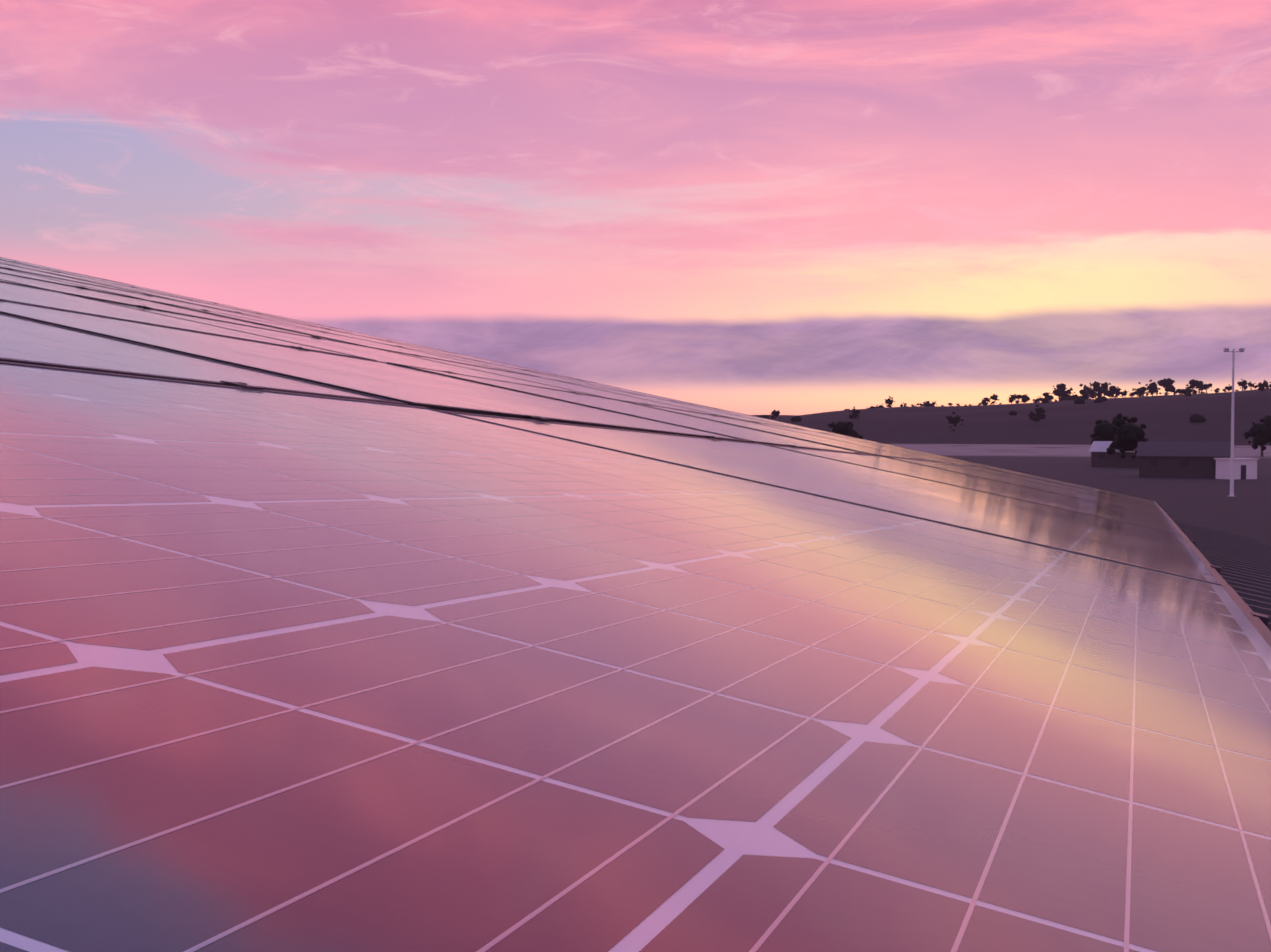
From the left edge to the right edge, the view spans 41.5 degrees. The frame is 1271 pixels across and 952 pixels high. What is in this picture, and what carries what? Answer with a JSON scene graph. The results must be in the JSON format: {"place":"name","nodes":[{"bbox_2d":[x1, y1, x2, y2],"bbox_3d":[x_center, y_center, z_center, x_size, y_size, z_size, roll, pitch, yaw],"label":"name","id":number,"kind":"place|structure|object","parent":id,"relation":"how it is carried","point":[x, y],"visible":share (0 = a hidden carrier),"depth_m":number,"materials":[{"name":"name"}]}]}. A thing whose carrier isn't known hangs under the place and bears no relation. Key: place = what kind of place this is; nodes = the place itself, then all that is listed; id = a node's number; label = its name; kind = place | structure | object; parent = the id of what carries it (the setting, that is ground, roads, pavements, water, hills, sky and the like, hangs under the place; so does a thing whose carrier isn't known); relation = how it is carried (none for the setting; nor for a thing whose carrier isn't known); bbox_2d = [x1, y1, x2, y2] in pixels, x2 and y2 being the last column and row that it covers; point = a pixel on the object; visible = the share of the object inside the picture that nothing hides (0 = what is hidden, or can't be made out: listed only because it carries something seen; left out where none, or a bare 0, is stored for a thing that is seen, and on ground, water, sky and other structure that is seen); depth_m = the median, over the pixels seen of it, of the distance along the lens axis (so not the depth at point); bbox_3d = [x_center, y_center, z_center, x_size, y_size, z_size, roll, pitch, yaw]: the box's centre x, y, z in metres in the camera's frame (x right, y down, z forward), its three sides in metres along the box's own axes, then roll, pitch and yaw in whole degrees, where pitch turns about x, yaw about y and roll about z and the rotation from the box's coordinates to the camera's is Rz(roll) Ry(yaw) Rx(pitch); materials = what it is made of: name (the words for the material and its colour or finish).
{"place":"outdoors","nodes":[
{"label":"outdoors","id":0,"kind":"place"},
{"bbox_2d":[0,257,1270,951],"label":"solar array","id":1,"kind":"object","parent":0,"point":[320,639],"visible":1,"depth_m":0.53,"materials":[{"name":"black glass"}]},
{"bbox_2d":[0,0,1270,414],"label":"sky","id":2,"kind":"structure","parent":0,"point":[749,207],"materials":[{"name":"pink"}]},
{"bbox_2d":[751,388,1270,445],"bbox_3d":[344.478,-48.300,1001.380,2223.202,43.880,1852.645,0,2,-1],"label":"hill","id":3,"kind":"structure","parent":0,"point":[1163,418],"depth_m":676.67,"materials":[{"name":"brown soil"}]},
{"bbox_2d":[889,444,1270,545],"bbox_3d":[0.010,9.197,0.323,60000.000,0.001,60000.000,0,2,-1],"label":"ground","id":4,"kind":"structure","parent":0,"point":[1213,504],"depth_m":233.52,"materials":[{"name":"soil"}]},
{"bbox_2d":[759,378,1270,467],"bbox_3d":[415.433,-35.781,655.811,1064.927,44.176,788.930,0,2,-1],"label":"trees","id":5,"kind":"object","parent":4,"relation":"on","point":[1123,435],"visible":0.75,"depth_m":717.04,"materials":[{"name":"green plant"}]},
{"bbox_2d":[1089,441,1138,467],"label":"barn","id":6,"kind":"structure","parent":4,"relation":"on","point":[1101,456],"depth_m":303.10,"materials":[{"name":"grey"}]},
{"bbox_2d":[1223,348,1244,495],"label":"light mast","id":7,"kind":"object","parent":4,"relation":"on","point":[1232,443],"visible":1,"depth_m":192.93,"materials":[{"name":"grey metal"}]},
{"bbox_2d":[1214,458,1258,479],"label":"building","id":8,"kind":"structure","parent":4,"relation":"on","point":[1245,468],"depth_m":245.51,"materials":[{"name":"white paint"}]},
{"bbox_2d":[1136,442,1230,477],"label":"barn","id":9,"kind":"structure","parent":0,"point":[1177,460],"depth_m":251.34,"materials":[{"name":"grey metal"}]},
{"bbox_2d":[1175,521,1270,630],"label":"shed roof","id":10,"kind":"structure","parent":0,"point":[1243,563],"depth_m":6.63,"materials":[{"name":"grey metal"}]}
]}

